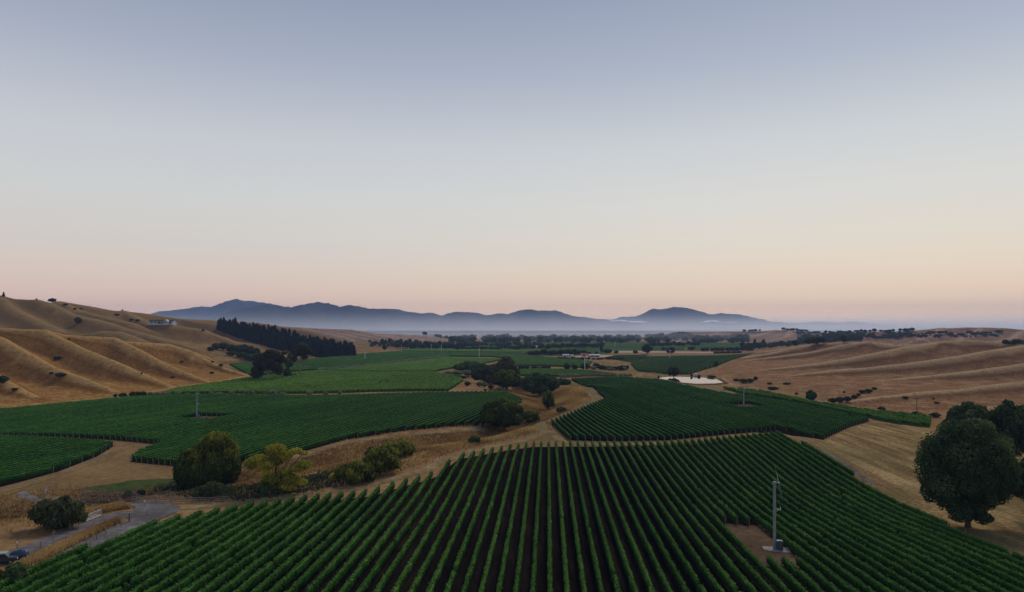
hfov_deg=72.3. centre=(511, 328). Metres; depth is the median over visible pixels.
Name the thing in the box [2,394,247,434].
vine row
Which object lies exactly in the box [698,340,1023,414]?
hill
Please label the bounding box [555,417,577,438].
vine row
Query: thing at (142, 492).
bush
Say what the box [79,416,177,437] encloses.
vine row
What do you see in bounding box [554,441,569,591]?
vine row
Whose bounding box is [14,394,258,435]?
vine row
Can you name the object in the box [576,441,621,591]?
vine row
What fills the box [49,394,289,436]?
vine row
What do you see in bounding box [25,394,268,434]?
vine row
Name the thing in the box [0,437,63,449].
vine row
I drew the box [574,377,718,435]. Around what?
vine row
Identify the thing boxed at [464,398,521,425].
vine row
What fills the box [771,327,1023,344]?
hill
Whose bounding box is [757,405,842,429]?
vine row
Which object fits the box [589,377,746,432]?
vine row
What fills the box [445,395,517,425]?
vine row
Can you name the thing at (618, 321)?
cloud
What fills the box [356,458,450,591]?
vine row
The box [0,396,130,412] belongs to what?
vine row
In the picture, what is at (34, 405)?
vine row
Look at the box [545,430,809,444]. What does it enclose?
mown track
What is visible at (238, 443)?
vine row
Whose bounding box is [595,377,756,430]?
vine row
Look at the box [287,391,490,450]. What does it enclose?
vine row
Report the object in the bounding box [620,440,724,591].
vine row
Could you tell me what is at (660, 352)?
bare ground
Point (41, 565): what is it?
vine row
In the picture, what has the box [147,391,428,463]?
vine row
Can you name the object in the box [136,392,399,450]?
vine row
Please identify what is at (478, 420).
vine row
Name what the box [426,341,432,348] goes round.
leafy tree
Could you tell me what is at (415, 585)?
vine row
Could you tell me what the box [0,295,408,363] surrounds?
hill
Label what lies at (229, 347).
bush
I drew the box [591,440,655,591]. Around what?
vine row
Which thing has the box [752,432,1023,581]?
vine row
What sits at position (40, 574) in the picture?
vine row
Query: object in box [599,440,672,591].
vine row
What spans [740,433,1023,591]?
vine row
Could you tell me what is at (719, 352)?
windbreak hedge
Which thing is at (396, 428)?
vine row
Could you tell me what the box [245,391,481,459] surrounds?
vine row
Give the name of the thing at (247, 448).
vine row
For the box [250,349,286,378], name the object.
gum tree
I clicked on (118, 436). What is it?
vine row
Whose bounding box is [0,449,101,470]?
vine row
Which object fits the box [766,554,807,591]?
vine row
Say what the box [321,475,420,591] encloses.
vine row
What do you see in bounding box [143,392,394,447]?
vine row
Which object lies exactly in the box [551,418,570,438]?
vine row
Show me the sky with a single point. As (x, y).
(785, 161)
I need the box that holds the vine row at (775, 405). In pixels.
[686,384,851,425]
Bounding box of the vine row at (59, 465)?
[0,461,70,476]
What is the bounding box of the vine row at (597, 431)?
[570,411,607,440]
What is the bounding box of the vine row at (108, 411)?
[0,394,219,428]
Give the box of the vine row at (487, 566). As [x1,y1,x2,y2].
[478,443,519,591]
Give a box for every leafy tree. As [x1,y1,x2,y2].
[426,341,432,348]
[563,363,570,368]
[580,363,589,368]
[603,349,611,353]
[641,343,652,353]
[666,347,674,352]
[667,366,679,376]
[755,342,763,348]
[804,338,810,343]
[810,337,816,344]
[840,335,846,341]
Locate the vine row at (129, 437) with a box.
[126,394,352,441]
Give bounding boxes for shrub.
[244,389,254,394]
[270,390,278,394]
[452,371,462,374]
[463,370,471,375]
[481,381,487,386]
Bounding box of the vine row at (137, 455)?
[130,392,414,460]
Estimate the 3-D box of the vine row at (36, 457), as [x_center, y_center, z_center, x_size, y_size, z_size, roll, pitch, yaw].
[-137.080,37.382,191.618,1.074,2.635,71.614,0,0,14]
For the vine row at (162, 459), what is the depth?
272.50 m
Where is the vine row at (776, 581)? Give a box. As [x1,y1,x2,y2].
[649,440,790,591]
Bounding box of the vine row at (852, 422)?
[703,388,853,424]
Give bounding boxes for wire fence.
[30,521,84,551]
[34,518,127,565]
[71,483,174,489]
[233,433,532,498]
[294,429,471,456]
[532,384,591,425]
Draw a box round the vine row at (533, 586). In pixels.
[530,441,542,591]
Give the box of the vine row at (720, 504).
[663,439,737,524]
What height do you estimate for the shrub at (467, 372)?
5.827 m
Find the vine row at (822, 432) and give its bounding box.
[619,376,827,437]
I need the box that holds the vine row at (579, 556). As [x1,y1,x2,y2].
[562,441,586,591]
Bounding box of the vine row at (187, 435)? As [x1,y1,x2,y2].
[155,392,389,443]
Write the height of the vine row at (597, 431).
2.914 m
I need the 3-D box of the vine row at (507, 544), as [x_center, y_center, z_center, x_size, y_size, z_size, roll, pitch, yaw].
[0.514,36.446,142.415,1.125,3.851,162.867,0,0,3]
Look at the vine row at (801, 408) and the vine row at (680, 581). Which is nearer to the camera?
the vine row at (680, 581)
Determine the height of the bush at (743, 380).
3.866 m
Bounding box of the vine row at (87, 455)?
[0,452,93,473]
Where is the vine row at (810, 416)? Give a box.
[766,405,845,427]
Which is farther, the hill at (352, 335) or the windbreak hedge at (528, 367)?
the hill at (352, 335)
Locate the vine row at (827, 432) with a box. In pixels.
[623,376,830,434]
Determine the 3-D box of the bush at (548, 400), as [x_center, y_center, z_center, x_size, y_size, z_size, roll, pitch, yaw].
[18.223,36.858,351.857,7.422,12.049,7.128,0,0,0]
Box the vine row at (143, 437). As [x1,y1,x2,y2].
[137,393,364,442]
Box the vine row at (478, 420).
[473,400,521,425]
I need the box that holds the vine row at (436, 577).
[426,447,493,591]
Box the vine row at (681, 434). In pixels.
[603,398,683,438]
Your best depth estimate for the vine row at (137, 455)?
261.26 m
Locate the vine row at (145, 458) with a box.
[141,391,424,461]
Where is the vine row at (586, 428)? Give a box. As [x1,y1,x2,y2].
[567,412,600,439]
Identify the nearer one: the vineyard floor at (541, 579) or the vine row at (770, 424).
the vineyard floor at (541, 579)
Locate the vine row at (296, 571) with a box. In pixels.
[268,485,379,591]
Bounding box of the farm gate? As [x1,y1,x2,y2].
[86,508,101,520]
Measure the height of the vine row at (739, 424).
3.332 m
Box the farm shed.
[588,354,599,356]
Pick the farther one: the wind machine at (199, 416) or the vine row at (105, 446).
the wind machine at (199, 416)
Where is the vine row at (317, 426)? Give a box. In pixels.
[237,391,453,445]
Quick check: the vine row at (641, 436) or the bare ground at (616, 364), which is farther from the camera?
the bare ground at (616, 364)
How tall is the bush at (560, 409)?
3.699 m
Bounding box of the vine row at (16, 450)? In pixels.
[0,437,80,454]
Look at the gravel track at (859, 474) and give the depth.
198.72 m
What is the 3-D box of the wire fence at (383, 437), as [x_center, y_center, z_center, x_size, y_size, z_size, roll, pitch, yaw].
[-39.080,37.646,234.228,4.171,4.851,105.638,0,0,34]
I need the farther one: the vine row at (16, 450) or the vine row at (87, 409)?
the vine row at (87, 409)
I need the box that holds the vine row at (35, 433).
[31,394,274,435]
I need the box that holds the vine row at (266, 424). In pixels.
[129,392,408,457]
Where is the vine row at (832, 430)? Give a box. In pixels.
[742,405,835,432]
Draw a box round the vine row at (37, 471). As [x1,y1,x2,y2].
[0,466,53,482]
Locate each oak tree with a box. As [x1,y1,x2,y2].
[912,417,1023,527]
[940,401,999,436]
[989,399,1023,458]
[1012,458,1023,501]
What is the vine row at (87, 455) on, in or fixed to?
on the ground at (118, 467)
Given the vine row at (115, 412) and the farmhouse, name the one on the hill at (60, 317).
the farmhouse
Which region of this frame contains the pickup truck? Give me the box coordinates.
[0,551,19,562]
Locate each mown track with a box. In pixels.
[0,444,148,491]
[180,422,552,509]
[242,401,527,468]
[532,382,600,430]
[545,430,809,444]
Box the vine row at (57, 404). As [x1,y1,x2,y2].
[1,396,125,411]
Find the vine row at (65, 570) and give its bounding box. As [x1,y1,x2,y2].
[16,513,182,591]
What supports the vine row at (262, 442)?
on the ground at (118, 467)
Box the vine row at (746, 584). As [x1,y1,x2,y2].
[634,440,756,591]
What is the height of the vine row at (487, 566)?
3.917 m
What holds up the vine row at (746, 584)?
on the ground at (118, 467)
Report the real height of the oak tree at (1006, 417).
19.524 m
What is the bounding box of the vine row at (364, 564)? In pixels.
[338,470,432,591]
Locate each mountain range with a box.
[152,299,273,319]
[202,302,396,332]
[373,308,641,332]
[612,307,804,331]
[789,321,903,330]
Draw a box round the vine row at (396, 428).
[391,391,507,431]
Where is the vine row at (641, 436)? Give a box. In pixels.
[587,404,643,438]
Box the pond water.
[660,377,722,383]
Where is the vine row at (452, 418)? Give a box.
[436,394,515,426]
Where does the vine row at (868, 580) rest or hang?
on the ground at (118, 467)
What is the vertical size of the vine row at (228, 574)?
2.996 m
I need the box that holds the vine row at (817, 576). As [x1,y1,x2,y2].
[794,556,840,591]
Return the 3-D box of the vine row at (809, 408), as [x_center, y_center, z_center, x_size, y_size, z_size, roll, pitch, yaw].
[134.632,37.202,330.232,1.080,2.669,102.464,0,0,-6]
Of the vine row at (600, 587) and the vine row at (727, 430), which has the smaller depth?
the vine row at (600, 587)
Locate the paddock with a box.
[791,422,1023,554]
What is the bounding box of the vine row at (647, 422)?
[601,399,677,438]
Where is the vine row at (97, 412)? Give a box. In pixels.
[0,394,213,427]
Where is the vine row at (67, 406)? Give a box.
[0,395,149,415]
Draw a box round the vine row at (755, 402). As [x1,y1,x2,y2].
[663,380,849,426]
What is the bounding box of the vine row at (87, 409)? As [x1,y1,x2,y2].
[0,394,191,422]
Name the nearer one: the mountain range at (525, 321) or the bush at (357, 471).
the bush at (357, 471)
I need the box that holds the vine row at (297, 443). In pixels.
[265,391,485,455]
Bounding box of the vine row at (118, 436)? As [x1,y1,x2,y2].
[115,418,207,438]
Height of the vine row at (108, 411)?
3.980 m
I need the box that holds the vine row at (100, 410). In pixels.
[0,394,209,426]
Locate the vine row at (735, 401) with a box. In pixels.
[646,378,738,404]
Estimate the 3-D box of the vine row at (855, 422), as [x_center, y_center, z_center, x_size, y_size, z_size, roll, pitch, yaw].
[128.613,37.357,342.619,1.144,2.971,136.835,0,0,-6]
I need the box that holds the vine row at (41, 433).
[37,394,279,435]
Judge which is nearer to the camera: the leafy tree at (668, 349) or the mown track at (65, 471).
the mown track at (65, 471)
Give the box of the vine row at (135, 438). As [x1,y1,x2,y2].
[131,393,359,440]
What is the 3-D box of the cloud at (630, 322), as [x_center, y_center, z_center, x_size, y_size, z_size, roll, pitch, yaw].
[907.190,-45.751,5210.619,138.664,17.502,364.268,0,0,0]
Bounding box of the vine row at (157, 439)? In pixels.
[153,393,379,442]
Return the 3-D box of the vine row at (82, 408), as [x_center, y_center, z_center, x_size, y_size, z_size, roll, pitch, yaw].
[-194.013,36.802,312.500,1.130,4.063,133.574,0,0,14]
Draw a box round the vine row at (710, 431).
[571,378,712,433]
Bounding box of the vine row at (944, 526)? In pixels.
[770,431,1023,560]
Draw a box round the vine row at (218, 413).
[216,394,330,415]
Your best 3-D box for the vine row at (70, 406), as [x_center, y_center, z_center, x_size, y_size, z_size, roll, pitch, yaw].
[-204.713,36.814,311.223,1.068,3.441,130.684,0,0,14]
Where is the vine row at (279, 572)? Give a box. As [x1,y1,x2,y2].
[250,488,367,591]
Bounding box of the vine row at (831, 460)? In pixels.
[801,441,854,476]
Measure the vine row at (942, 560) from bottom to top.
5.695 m
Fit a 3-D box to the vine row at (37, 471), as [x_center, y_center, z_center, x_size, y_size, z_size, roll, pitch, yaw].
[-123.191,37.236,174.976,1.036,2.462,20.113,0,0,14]
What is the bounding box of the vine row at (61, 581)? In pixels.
[35,509,203,591]
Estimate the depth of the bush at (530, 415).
303.16 m
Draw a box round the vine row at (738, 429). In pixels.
[586,377,740,431]
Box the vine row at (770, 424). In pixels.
[607,376,774,427]
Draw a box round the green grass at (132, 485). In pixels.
[83,478,175,491]
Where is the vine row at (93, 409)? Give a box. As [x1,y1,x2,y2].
[0,394,195,424]
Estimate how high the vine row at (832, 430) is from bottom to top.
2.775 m
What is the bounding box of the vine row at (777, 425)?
[610,376,786,430]
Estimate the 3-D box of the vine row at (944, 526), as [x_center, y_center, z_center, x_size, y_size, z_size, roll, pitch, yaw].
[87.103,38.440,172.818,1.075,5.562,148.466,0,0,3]
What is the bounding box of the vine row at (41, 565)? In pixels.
[0,541,90,589]
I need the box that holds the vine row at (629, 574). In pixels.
[584,441,637,591]
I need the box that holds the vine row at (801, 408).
[735,393,859,422]
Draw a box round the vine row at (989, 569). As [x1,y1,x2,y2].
[746,433,1023,589]
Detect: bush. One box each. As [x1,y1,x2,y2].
[0,375,8,382]
[0,569,7,580]
[4,561,28,583]
[27,495,88,529]
[55,372,66,376]
[74,317,82,322]
[124,490,132,496]
[136,489,145,495]
[198,481,224,496]
[211,343,219,349]
[219,342,228,349]
[225,351,236,355]
[226,344,234,350]
[231,345,243,352]
[235,352,246,356]
[242,353,252,359]
[243,346,253,353]
[250,348,259,354]
[256,479,276,492]
[329,472,337,479]
[334,460,376,483]
[362,444,401,472]
[379,438,415,456]
[468,435,480,442]
[523,409,539,422]
[541,390,555,408]
[556,406,567,411]
[558,378,570,384]
[738,378,748,382]
[806,390,816,399]
[834,397,845,402]
[844,396,851,401]
[928,412,941,416]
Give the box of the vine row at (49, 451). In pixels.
[0,439,106,461]
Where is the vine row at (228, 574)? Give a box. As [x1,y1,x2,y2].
[197,491,331,591]
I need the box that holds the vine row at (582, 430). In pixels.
[562,413,592,439]
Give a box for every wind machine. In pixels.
[196,393,200,417]
[741,386,749,406]
[762,467,790,552]
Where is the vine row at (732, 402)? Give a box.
[640,377,733,403]
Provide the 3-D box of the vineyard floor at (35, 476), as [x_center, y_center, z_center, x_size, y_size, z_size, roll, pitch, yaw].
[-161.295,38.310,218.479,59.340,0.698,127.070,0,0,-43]
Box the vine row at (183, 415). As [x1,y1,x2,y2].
[73,394,310,437]
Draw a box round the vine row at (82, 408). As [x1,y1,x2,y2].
[0,394,180,420]
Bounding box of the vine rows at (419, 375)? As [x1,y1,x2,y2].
[166,349,931,425]
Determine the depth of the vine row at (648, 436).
274.86 m
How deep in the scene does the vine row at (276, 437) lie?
271.70 m
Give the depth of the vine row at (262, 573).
114.81 m
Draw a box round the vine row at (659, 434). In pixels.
[595,401,664,438]
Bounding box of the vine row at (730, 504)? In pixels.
[670,439,749,525]
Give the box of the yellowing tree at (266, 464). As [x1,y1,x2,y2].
[243,442,312,491]
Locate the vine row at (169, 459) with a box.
[164,391,443,463]
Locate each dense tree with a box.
[456,360,480,370]
[471,364,498,381]
[491,369,520,389]
[493,361,520,373]
[498,356,514,363]
[521,372,559,394]
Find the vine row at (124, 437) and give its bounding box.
[120,394,348,441]
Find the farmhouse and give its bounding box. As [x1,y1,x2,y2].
[147,320,176,324]
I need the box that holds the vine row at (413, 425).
[405,392,509,430]
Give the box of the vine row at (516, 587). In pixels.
[513,441,534,591]
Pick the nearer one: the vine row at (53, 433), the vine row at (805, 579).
the vine row at (805, 579)
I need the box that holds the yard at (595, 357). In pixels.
[575,355,612,357]
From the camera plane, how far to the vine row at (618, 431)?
270.33 m
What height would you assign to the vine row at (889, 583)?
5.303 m
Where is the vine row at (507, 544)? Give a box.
[496,442,527,591]
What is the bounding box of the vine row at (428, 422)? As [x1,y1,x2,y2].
[416,393,511,428]
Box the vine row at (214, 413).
[211,394,325,414]
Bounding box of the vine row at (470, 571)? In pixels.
[461,444,511,591]
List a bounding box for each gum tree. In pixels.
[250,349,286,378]
[282,350,293,375]
[289,342,313,372]
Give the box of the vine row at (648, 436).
[590,403,650,438]
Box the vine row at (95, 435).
[91,417,186,438]
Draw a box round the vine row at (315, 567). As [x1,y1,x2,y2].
[284,480,394,591]
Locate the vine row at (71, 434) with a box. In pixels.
[69,394,305,436]
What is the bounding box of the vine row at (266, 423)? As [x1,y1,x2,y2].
[133,392,404,453]
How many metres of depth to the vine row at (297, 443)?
262.53 m
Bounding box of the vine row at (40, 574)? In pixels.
[0,518,159,591]
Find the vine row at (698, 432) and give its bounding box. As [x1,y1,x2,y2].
[587,384,701,435]
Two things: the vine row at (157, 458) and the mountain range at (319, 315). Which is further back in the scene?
the mountain range at (319, 315)
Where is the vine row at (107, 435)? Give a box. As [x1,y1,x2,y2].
[103,417,198,437]
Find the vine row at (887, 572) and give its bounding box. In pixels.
[703,437,929,591]
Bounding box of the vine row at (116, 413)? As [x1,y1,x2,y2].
[0,394,236,431]
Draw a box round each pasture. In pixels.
[399,341,745,355]
[559,344,694,345]
[571,347,740,349]
[599,355,646,362]
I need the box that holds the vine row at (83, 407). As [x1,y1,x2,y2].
[0,394,174,419]
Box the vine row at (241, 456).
[239,390,477,458]
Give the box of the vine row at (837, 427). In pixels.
[753,406,840,430]
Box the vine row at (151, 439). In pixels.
[148,393,374,443]
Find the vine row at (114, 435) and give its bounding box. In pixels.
[109,417,202,438]
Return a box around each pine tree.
[223,320,225,332]
[230,323,234,334]
[236,325,239,337]
[243,327,246,339]
[246,328,249,340]
[249,329,253,341]
[253,331,257,343]
[256,330,260,343]
[259,332,263,344]
[263,334,267,345]
[315,344,320,356]
[321,343,326,357]
[334,343,340,355]
[339,344,343,355]
[342,344,345,355]
[346,343,348,355]
[349,344,353,355]
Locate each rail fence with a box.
[44,483,56,496]
[80,496,228,502]
[82,491,174,497]
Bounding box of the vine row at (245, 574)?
[212,490,343,591]
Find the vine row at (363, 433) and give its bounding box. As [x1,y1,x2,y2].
[357,390,500,435]
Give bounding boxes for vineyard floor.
[0,446,112,486]
[20,414,481,465]
[83,438,967,591]
[173,381,462,393]
[230,353,526,374]
[551,380,867,440]
[633,353,752,374]
[725,389,929,427]
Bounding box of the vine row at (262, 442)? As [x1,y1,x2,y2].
[238,391,463,449]
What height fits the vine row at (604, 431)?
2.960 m
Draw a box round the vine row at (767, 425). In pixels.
[605,377,770,429]
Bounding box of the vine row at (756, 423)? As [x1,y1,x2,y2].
[602,377,766,428]
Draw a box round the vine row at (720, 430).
[577,377,724,433]
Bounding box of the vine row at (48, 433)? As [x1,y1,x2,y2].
[45,394,284,435]
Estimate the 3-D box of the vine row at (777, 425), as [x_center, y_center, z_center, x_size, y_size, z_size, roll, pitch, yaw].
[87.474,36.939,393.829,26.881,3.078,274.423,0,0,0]
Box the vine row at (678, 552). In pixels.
[613,440,705,591]
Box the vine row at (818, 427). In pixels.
[627,376,832,435]
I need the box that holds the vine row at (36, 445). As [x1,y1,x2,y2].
[0,437,77,452]
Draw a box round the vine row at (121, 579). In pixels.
[91,500,254,591]
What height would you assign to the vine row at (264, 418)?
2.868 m
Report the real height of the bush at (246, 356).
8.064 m
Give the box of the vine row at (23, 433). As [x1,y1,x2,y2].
[19,394,263,435]
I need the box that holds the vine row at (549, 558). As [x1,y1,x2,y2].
[547,441,552,591]
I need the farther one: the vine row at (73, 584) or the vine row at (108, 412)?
the vine row at (108, 412)
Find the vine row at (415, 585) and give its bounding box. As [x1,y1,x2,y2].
[407,448,484,591]
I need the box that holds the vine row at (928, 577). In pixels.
[716,436,961,591]
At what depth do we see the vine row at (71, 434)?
285.07 m
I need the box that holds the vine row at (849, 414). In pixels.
[802,403,868,419]
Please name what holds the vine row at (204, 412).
on the ground at (118, 467)
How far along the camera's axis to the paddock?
198.00 m
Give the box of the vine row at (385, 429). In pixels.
[376,390,504,433]
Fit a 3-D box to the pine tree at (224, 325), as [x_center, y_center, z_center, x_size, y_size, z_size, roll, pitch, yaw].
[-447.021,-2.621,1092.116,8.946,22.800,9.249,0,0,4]
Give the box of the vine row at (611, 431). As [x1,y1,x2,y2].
[577,408,622,440]
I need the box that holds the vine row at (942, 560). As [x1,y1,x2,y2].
[734,434,1012,591]
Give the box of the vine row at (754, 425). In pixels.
[598,377,761,431]
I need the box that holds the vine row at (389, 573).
[373,451,465,591]
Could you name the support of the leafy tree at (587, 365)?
on the ground at (118, 467)
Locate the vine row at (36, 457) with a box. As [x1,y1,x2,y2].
[0,441,114,465]
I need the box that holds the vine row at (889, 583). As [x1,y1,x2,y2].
[697,437,911,591]
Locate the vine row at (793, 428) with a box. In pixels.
[613,376,813,436]
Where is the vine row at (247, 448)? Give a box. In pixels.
[238,391,467,451]
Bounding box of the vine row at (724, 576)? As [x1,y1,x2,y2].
[627,441,741,591]
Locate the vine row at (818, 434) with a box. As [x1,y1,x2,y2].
[616,376,824,439]
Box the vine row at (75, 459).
[0,456,82,475]
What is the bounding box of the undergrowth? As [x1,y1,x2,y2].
[145,455,415,501]
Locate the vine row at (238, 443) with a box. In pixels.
[170,391,448,464]
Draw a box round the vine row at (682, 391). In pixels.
[632,377,723,401]
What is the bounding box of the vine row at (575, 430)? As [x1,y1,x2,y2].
[559,415,585,440]
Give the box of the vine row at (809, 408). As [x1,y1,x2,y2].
[750,395,861,423]
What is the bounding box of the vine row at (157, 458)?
[152,391,434,464]
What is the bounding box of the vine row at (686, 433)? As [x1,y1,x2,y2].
[606,397,689,438]
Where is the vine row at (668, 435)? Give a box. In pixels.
[598,400,671,438]
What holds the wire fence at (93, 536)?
on the ground at (118, 467)
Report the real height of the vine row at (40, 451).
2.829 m
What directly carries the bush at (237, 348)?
on the hill at (60, 317)
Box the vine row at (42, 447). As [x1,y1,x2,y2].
[0,438,86,456]
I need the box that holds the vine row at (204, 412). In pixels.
[201,394,315,415]
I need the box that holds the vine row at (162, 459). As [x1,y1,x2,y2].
[158,391,438,462]
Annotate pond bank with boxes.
[654,376,728,384]
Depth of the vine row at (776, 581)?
128.50 m
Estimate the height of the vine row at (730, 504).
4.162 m
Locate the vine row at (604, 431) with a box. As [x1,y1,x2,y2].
[574,409,614,439]
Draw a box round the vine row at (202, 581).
[179,492,319,591]
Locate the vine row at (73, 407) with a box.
[0,394,170,418]
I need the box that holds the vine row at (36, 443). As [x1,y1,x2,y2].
[0,437,71,450]
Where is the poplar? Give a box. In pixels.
[599,342,602,353]
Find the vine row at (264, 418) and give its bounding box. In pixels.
[159,393,383,440]
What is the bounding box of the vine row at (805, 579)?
[781,555,823,591]
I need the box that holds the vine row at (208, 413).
[206,394,320,415]
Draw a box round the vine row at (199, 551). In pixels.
[126,495,281,591]
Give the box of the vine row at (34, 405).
[1,401,70,409]
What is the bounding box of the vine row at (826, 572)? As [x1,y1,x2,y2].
[677,439,859,591]
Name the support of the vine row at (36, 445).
on the ground at (118, 467)
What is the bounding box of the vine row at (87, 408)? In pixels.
[0,394,186,421]
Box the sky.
[0,0,1023,330]
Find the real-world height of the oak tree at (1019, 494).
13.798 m
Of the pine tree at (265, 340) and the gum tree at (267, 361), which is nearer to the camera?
the gum tree at (267, 361)
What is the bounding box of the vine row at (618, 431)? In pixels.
[580,406,629,440]
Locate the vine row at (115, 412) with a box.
[0,394,232,430]
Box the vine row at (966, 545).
[758,432,1023,573]
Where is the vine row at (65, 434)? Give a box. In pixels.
[61,394,300,436]
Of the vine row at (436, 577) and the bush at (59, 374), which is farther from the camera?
the bush at (59, 374)
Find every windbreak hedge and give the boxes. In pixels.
[516,365,550,368]
[713,350,741,353]
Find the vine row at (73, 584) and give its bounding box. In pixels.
[52,506,220,591]
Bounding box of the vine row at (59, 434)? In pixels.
[55,394,295,436]
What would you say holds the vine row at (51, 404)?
on the ground at (118, 467)
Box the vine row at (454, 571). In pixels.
[443,445,502,591]
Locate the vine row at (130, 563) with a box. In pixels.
[72,503,237,591]
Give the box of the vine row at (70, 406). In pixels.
[0,395,153,416]
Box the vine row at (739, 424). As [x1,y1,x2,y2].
[592,377,751,430]
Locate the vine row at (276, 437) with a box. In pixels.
[238,391,458,447]
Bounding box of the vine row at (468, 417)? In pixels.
[456,397,519,424]
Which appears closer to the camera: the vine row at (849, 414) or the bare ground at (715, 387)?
the vine row at (849, 414)
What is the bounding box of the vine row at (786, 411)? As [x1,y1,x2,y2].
[762,405,844,429]
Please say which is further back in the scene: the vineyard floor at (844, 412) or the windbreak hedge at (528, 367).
the windbreak hedge at (528, 367)
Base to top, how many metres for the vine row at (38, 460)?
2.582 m
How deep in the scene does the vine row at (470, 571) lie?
123.82 m
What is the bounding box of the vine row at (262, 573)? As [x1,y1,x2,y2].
[233,489,355,591]
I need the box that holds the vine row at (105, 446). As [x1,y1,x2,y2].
[0,443,110,467]
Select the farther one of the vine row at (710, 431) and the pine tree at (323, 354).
the pine tree at (323, 354)
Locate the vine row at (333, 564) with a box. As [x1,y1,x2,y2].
[306,477,407,591]
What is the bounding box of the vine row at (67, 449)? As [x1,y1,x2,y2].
[0,439,112,463]
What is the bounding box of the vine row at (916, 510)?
[775,429,949,525]
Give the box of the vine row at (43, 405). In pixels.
[0,399,90,410]
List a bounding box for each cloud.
[606,320,629,321]
[626,321,645,323]
[702,320,719,322]
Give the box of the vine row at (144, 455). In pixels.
[135,391,419,462]
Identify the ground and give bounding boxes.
[0,331,946,569]
[192,416,218,418]
[591,361,636,371]
[603,371,667,378]
[612,351,712,352]
[690,384,742,394]
[723,523,799,567]
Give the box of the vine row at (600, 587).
[569,441,604,591]
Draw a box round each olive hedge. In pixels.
[317,355,448,369]
[559,372,631,377]
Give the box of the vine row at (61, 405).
[0,395,141,413]
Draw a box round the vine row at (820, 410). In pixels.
[767,398,864,421]
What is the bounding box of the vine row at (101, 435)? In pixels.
[97,417,191,437]
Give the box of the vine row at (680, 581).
[606,440,689,591]
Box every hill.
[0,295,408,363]
[0,328,250,407]
[282,326,447,341]
[642,330,825,341]
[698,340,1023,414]
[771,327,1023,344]
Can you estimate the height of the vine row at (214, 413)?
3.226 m
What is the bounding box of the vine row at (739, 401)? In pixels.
[649,378,742,403]
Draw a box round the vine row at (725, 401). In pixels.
[636,377,729,403]
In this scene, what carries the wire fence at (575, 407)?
on the ground at (118, 467)
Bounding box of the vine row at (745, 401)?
[654,378,746,402]
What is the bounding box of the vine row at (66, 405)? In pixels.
[0,395,145,414]
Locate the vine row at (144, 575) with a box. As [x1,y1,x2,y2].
[107,499,267,591]
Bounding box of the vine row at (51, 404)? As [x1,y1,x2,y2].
[0,398,105,411]
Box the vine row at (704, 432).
[578,382,707,434]
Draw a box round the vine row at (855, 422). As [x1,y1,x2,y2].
[721,391,856,425]
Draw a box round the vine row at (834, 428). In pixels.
[747,406,837,432]
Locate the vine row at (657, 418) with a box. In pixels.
[597,390,695,437]
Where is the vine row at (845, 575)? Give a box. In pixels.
[684,438,874,591]
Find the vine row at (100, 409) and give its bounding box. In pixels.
[0,394,203,425]
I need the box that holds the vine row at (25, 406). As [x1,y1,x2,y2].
[0,403,49,409]
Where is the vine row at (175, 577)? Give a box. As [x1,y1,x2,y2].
[143,495,294,591]
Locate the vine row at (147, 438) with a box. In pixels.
[142,393,369,441]
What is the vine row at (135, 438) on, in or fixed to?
on the ground at (118, 467)
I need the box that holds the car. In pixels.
[11,549,29,559]
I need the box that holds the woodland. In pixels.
[370,330,991,346]
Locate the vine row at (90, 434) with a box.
[85,417,181,438]
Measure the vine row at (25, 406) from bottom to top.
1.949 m
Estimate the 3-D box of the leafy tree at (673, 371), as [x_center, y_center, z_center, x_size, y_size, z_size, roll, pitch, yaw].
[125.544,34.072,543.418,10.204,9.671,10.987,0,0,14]
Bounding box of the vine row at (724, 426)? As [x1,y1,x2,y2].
[583,377,735,433]
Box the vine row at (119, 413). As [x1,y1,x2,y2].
[0,394,243,434]
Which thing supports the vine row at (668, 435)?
on the ground at (118, 467)
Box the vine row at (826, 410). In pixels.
[783,400,866,422]
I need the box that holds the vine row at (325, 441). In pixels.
[298,390,495,449]
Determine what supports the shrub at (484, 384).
on the ground at (118, 467)
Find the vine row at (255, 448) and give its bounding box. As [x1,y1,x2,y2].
[239,391,471,454]
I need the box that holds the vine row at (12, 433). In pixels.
[10,394,253,434]
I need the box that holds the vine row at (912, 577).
[710,437,943,591]
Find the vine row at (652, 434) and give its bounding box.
[592,402,657,438]
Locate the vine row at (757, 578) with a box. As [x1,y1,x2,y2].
[642,440,774,591]
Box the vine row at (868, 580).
[690,438,893,591]
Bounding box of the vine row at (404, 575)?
[391,450,474,591]
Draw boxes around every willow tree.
[171,431,241,489]
[479,398,524,430]
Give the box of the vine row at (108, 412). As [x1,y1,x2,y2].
[0,394,225,429]
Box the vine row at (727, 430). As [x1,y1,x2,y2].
[580,377,729,432]
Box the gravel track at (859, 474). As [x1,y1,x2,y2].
[821,450,874,483]
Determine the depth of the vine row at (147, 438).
277.24 m
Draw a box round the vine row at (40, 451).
[0,439,100,459]
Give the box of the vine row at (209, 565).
[161,492,307,591]
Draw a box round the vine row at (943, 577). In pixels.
[722,435,976,591]
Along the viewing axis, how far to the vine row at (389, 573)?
122.50 m
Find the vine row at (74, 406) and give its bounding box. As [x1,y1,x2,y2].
[0,394,163,417]
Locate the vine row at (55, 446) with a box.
[0,439,92,458]
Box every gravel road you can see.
[0,499,179,567]
[17,491,79,500]
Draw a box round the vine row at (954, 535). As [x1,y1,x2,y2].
[764,432,1023,567]
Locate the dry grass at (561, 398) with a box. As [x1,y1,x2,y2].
[0,378,591,567]
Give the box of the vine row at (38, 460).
[0,447,105,469]
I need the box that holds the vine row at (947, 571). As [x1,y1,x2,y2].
[728,434,994,591]
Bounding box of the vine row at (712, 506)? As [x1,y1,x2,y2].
[656,439,726,523]
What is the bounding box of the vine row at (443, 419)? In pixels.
[426,393,513,427]
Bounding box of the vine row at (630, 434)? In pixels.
[583,405,636,440]

